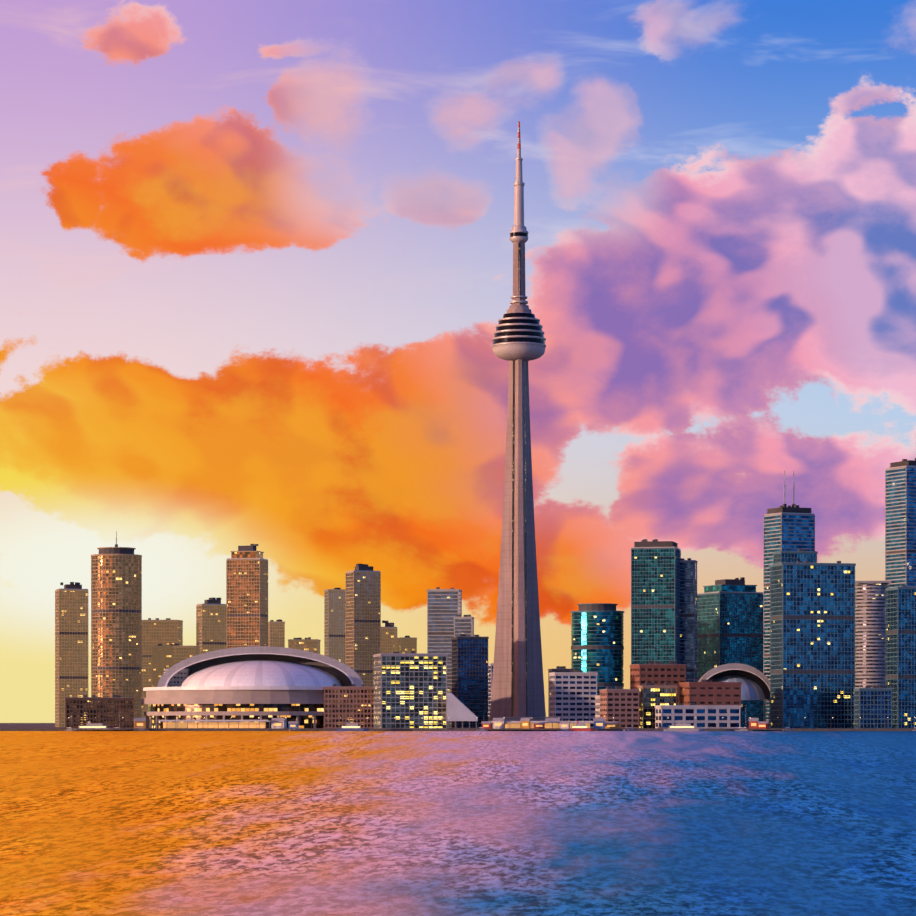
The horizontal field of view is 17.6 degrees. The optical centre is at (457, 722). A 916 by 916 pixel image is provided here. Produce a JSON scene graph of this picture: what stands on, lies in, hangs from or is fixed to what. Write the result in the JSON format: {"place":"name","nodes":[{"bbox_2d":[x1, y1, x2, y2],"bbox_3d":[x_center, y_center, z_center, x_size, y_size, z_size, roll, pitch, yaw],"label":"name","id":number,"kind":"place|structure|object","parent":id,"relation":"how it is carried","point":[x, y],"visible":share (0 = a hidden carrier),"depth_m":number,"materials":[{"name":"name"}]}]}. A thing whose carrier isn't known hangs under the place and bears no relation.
{"place":"outdoors","nodes":[
{"label":"outdoors","id":0,"kind":"place"},
{"bbox_2d":[0,731,915,915],"bbox_3d":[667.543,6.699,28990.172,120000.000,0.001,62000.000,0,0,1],"label":"lake water","id":1,"kind":"structure","parent":0,"point":[457,823],"depth_m":197.24,"materials":[{"name":"blue liquid"}]},
{"bbox_2d":[73,721,114,730],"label":"ferry","id":2,"kind":"object","parent":1,"relation":"on","point":[89,725],"visible":0.85,"depth_m":2381.74,"materials":[{"name":"white"}]},
{"bbox_2d":[77,729,130,730],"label":"pier","id":3,"kind":"structure","parent":1,"relation":"on","point":[103,729],"depth_m":2375.22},
{"bbox_2d":[289,727,306,730],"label":"yacht","id":4,"kind":"object","parent":1,"relation":"on","point":[297,729],"visible":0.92,"depth_m":2393.04,"materials":[{"name":"white"}]},
{"bbox_2d":[337,721,368,730],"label":"tour boat","id":5,"kind":"object","parent":1,"relation":"on","point":[349,726],"visible":0.9,"depth_m":2379.99,"materials":[{"name":"white"}]},
{"bbox_2d":[477,717,487,730],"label":"sailboat","id":6,"kind":"object","parent":1,"relation":"on","point":[482,727],"visible":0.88,"depth_m":2375.83,"materials":[{"name":"white"}]},
{"bbox_2d":[479,728,559,730],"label":"pier","id":7,"kind":"structure","parent":1,"relation":"on","point":[520,729],"depth_m":2375.38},
{"bbox_2d":[568,721,594,730],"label":"ferry","id":8,"kind":"object","parent":1,"relation":"on","point":[580,727],"visible":0.9,"depth_m":2382.07,"materials":[{"name":"white"}]},
{"bbox_2d":[623,709,637,730],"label":"sailboat","id":9,"kind":"object","parent":1,"relation":"on","point":[632,729],"visible":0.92,"depth_m":2386.83,"materials":[{"name":"white"}]},
{"bbox_2d":[664,721,705,730],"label":"ferry","id":10,"kind":"object","parent":1,"relation":"on","point":[678,726],"visible":0.92,"depth_m":2369.03,"materials":[{"name":"white"}]},
{"bbox_2d":[735,727,752,730],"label":"yacht","id":11,"kind":"object","parent":1,"relation":"on","point":[743,729],"visible":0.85,"depth_m":2369.59,"materials":[{"name":"white"}]},
{"bbox_2d":[747,728,774,730],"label":"pier","id":12,"kind":"structure","parent":1,"relation":"on","point":[748,729],"depth_m":2357.90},
{"bbox_2d":[0,723,915,730],"bbox_3d":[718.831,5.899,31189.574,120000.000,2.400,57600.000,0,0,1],"label":"shoreline","id":13,"kind":"structure","parent":0,"point":[27,727],"depth_m":2404.30,"materials":[{"name":"grey concrete"}]},
{"bbox_2d":[55,582,87,726],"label":"tower","id":14,"kind":"structure","parent":13,"relation":"on","point":[71,639],"depth_m":3314.07,"materials":[{"name":"beige glass"}]},
{"bbox_2d":[65,695,133,727],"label":"building","id":15,"kind":"structure","parent":13,"relation":"on","point":[109,712],"depth_m":2611.09,"materials":[{"name":"brown brick"}]},
{"bbox_2d":[91,531,141,717],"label":"tower","id":16,"kind":"structure","parent":13,"relation":"on","point":[116,619],"depth_m":3118.86,"materials":[{"name":"brown glass"}]},
{"bbox_2d":[134,718,145,728],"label":"kiosk","id":17,"kind":"object","parent":13,"relation":"on","point":[139,722],"visible":1,"depth_m":2429.11,"materials":[{"name":"orange"}]},
{"bbox_2d":[142,618,182,717],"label":"tower","id":18,"kind":"structure","parent":13,"relation":"on","point":[166,632],"depth_m":3409.67,"materials":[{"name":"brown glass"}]},
{"bbox_2d":[151,644,199,686],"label":"building","id":19,"kind":"structure","parent":13,"relation":"on","point":[165,657],"depth_m":3359.37,"materials":[{"name":"brown concrete"}]},
{"bbox_2d":[165,669,189,686],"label":"building","id":20,"kind":"structure","parent":13,"relation":"on","point":[177,679],"depth_m":2644.09,"materials":[{"name":"grey concrete"}]},
{"bbox_2d":[196,597,225,653],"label":"tower","id":21,"kind":"structure","parent":13,"relation":"on","point":[210,624],"depth_m":3411.42,"materials":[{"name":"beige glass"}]},
{"bbox_2d":[156,720,270,728],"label":"quay pavilion","id":22,"kind":"structure","parent":13,"relation":"on","point":[218,724],"depth_m":2443.07,"materials":[{"name":"beige"}]},
{"bbox_2d":[226,544,267,648],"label":"tower","id":23,"kind":"structure","parent":13,"relation":"on","point":[246,596],"depth_m":3158.95,"materials":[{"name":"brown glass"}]},
{"bbox_2d":[141,646,362,727],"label":"domed stadium","id":24,"kind":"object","parent":13,"relation":"on","point":[255,682],"depth_m":2588.25,"materials":[{"name":"concrete"}]},
{"bbox_2d":[268,619,284,647],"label":"tower","id":25,"kind":"structure","parent":13,"relation":"on","point":[276,633],"depth_m":3506.32,"materials":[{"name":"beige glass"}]},
{"bbox_2d":[271,718,286,728],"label":"kiosk","id":26,"kind":"object","parent":13,"relation":"on","point":[281,723],"visible":0.92,"depth_m":2438.22,"materials":[{"name":"white"}]},
{"bbox_2d":[288,721,297,728],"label":"kiosk","id":27,"kind":"object","parent":13,"relation":"on","point":[293,724],"visible":1,"depth_m":2414.62,"materials":[{"name":"blue"}]},
{"bbox_2d":[288,637,320,653],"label":"building","id":28,"kind":"structure","parent":13,"relation":"on","point":[309,644],"depth_m":3504.40,"materials":[{"name":"beige glass"}]},
{"bbox_2d":[324,588,344,663],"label":"tower","id":29,"kind":"structure","parent":13,"relation":"on","point":[334,623],"depth_m":3405.60,"materials":[{"name":"brown concrete"}]},
{"bbox_2d":[323,684,373,727],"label":"building","id":30,"kind":"structure","parent":13,"relation":"on","point":[353,703],"depth_m":2563.44,"materials":[{"name":"brown brick"}]},
{"bbox_2d":[345,564,380,686],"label":"tower","id":31,"kind":"structure","parent":13,"relation":"on","point":[362,614],"depth_m":3157.81,"materials":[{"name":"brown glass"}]},
{"bbox_2d":[381,620,396,652],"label":"tower","id":32,"kind":"structure","parent":13,"relation":"on","point":[388,637],"depth_m":3502.47,"materials":[{"name":"beige glass"}]},
{"bbox_2d":[397,636,416,652],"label":"building","id":33,"kind":"structure","parent":13,"relation":"on","point":[406,644],"depth_m":3503.27,"materials":[{"name":"beige glass"}]},
{"bbox_2d":[373,651,447,727],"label":"office building","id":34,"kind":"structure","parent":13,"relation":"on","point":[410,689],"depth_m":2455.28,"materials":[{"name":"grey glass"}]},
{"bbox_2d":[427,587,461,726],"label":"tower","id":35,"kind":"structure","parent":13,"relation":"on","point":[444,607],"depth_m":3050.71,"materials":[{"name":"concrete"}]},
{"bbox_2d":[447,693,477,727],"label":"canopy tent","id":36,"kind":"object","parent":13,"relation":"on","point":[458,710],"visible":0.98,"depth_m":2438.57,"materials":[{"name":"fabric"}]},
{"bbox_2d":[454,615,473,636],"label":"tower","id":37,"kind":"structure","parent":13,"relation":"on","point":[464,625],"depth_m":3029.57,"materials":[{"name":"concrete"}]},
{"bbox_2d":[451,634,488,727],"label":"tower","id":38,"kind":"structure","parent":13,"relation":"on","point":[470,673],"depth_m":2752.69,"materials":[{"name":"blue glass"}]},
{"bbox_2d":[481,721,490,728],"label":"kiosk","id":39,"kind":"object","parent":13,"relation":"on","point":[487,724],"visible":0.87,"depth_m":2410.98,"materials":[{"name":"red"}]},
{"bbox_2d":[488,663,492,716],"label":"building","id":40,"kind":"structure","parent":13,"relation":"on","point":[490,671],"depth_m":2955.95,"materials":[{"name":"concrete"}]},
{"bbox_2d":[492,718,504,728],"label":"kiosk","id":41,"kind":"object","parent":13,"relation":"on","point":[498,723],"visible":0.95,"depth_m":2422.39,"materials":[{"name":"white"}]},
{"bbox_2d":[488,121,548,727],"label":"observation tower","id":42,"kind":"structure","parent":13,"relation":"on","point":[518,340],"depth_m":2793.88,"materials":[{"name":"concrete"}]},
{"bbox_2d":[520,718,530,728],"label":"kiosk","id":43,"kind":"object","parent":13,"relation":"on","point":[525,723],"visible":0.95,"depth_m":2410.32,"materials":[{"name":"orange"}]},
{"bbox_2d":[533,723,544,728],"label":"kiosk","id":44,"kind":"object","parent":13,"relation":"on","point":[539,725],"visible":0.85,"depth_m":2421.26,"materials":[{"name":"orange"}]},
{"bbox_2d":[491,721,593,728],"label":"quay pavilion","id":45,"kind":"structure","parent":13,"relation":"on","point":[548,724],"depth_m":2431.42,"materials":[{"name":"beige"}]},
{"bbox_2d":[545,718,559,728],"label":"shed","id":46,"kind":"structure","parent":13,"relation":"on","point":[552,719],"depth_m":2433.47,"materials":[{"name":"grey"}]},
{"bbox_2d":[548,666,572,716],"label":"building","id":47,"kind":"structure","parent":13,"relation":"on","point":[561,669],"depth_m":2951.66,"materials":[{"name":"grey concrete"}]},
{"bbox_2d":[560,721,569,728],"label":"kiosk","id":48,"kind":"object","parent":13,"relation":"on","point":[566,724],"visible":1,"depth_m":2409.71,"materials":[{"name":"white"}]},
{"bbox_2d":[549,670,597,727],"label":"building","id":49,"kind":"structure","parent":13,"relation":"on","point":[572,694],"depth_m":2719.62,"materials":[{"name":"concrete"}]},
{"bbox_2d":[570,603,623,694],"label":"tower","id":50,"kind":"structure","parent":13,"relation":"on","point":[597,637],"depth_m":3057.28,"materials":[{"name":"teal glass"}]},
{"bbox_2d":[595,695,599,717],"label":"building","id":51,"kind":"structure","parent":13,"relation":"on","point":[597,706],"depth_m":2607.79,"materials":[{"name":"beige concrete"}]},
{"bbox_2d":[593,718,604,728],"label":"kiosk","id":52,"kind":"object","parent":13,"relation":"on","point":[599,723],"visible":0.97,"depth_m":2420.15,"materials":[{"name":"blue"}]},
{"bbox_2d":[605,721,619,728],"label":"kiosk","id":53,"kind":"object","parent":13,"relation":"on","point":[612,724],"visible":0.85,"depth_m":2431.72,"materials":[{"name":"orange"}]},
{"bbox_2d":[599,686,639,727],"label":"building","id":54,"kind":"structure","parent":13,"relation":"on","point":[619,703],"depth_m":2468.86,"materials":[{"name":"brown brick"}]},
{"bbox_2d":[631,539,680,664],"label":"tower","id":55,"kind":"structure","parent":13,"relation":"on","point":[655,599],"depth_m":3049.23,"materials":[{"name":"teal glass"}]},
{"bbox_2d":[637,683,676,727],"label":"building","id":56,"kind":"structure","parent":13,"relation":"on","point":[651,695],"depth_m":2487.19,"materials":[{"name":"clear glass"}]},
{"bbox_2d":[630,661,685,704],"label":"quay block","id":57,"kind":"structure","parent":13,"relation":"on","point":[661,673],"depth_m":2520.37,"materials":[{"name":"brown brick"}]},
{"bbox_2d":[680,558,697,681],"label":"tower","id":58,"kind":"structure","parent":13,"relation":"on","point":[688,612],"depth_m":3074.71,"materials":[{"name":"glass"}]},
{"bbox_2d":[655,703,740,727],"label":"building","id":59,"kind":"structure","parent":13,"relation":"on","point":[708,716],"depth_m":2452.39,"materials":[{"name":"white concrete"}]},
{"bbox_2d":[679,679,741,726],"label":"quay block","id":60,"kind":"structure","parent":13,"relation":"on","point":[705,692],"depth_m":2479.34,"materials":[{"name":"brown brick"}]},
{"bbox_2d":[697,577,762,726],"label":"tower","id":61,"kind":"structure","parent":13,"relation":"on","point":[729,620],"depth_m":3156.05,"materials":[{"name":"teal glass"}]},
{"bbox_2d":[749,718,758,728],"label":"kiosk","id":62,"kind":"object","parent":13,"relation":"on","point":[753,723],"visible":0.97,"depth_m":2405.88,"materials":[{"name":"red"}]},
{"bbox_2d":[758,721,768,728],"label":"kiosk","id":63,"kind":"object","parent":13,"relation":"on","point":[763,724],"visible":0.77,"depth_m":2417.31,"materials":[{"name":"red"}]},
{"bbox_2d":[763,471,814,726],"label":"tower","id":64,"kind":"structure","parent":13,"relation":"on","point":[788,528],"depth_m":3056.38,"materials":[{"name":"blue glass"}]},
{"bbox_2d":[773,549,817,563],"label":"tower","id":65,"kind":"structure","parent":13,"relation":"on","point":[803,555],"depth_m":2596.05,"materials":[{"name":"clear glass"}]},
{"bbox_2d":[770,561,855,727],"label":"tower","id":66,"kind":"structure","parent":13,"relation":"on","point":[812,643],"depth_m":2519.86,"materials":[{"name":"blue glass"}]},
{"bbox_2d":[855,581,890,687],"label":"tower","id":67,"kind":"structure","parent":13,"relation":"on","point":[870,633],"depth_m":2795.53,"materials":[{"name":"grey concrete"}]},
{"bbox_2d":[853,685,892,727],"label":"building","id":68,"kind":"structure","parent":13,"relation":"on","point":[873,707],"depth_m":2473.40,"materials":[{"name":"blue glass"}]},
{"bbox_2d":[885,585,915,727],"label":"tower","id":69,"kind":"structure","parent":13,"relation":"on","point":[901,641],"depth_m":2512.55,"materials":[{"name":"blue glass"}]},
{"bbox_2d":[885,458,915,587],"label":"tower","id":70,"kind":"structure","parent":13,"relation":"on","point":[900,523],"depth_m":3047.91,"materials":[{"name":"blue glass"}]},
{"bbox_2d":[0,0,915,722],"label":"sky","id":71,"kind":"structure","parent":0,"point":[256,256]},
{"bbox_2d":[698,663,769,699],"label":"domed building","id":72,"kind":"structure","parent":0,"point":[755,685],"depth_m":2654.69,"materials":[{"name":"concrete"}]}
]}

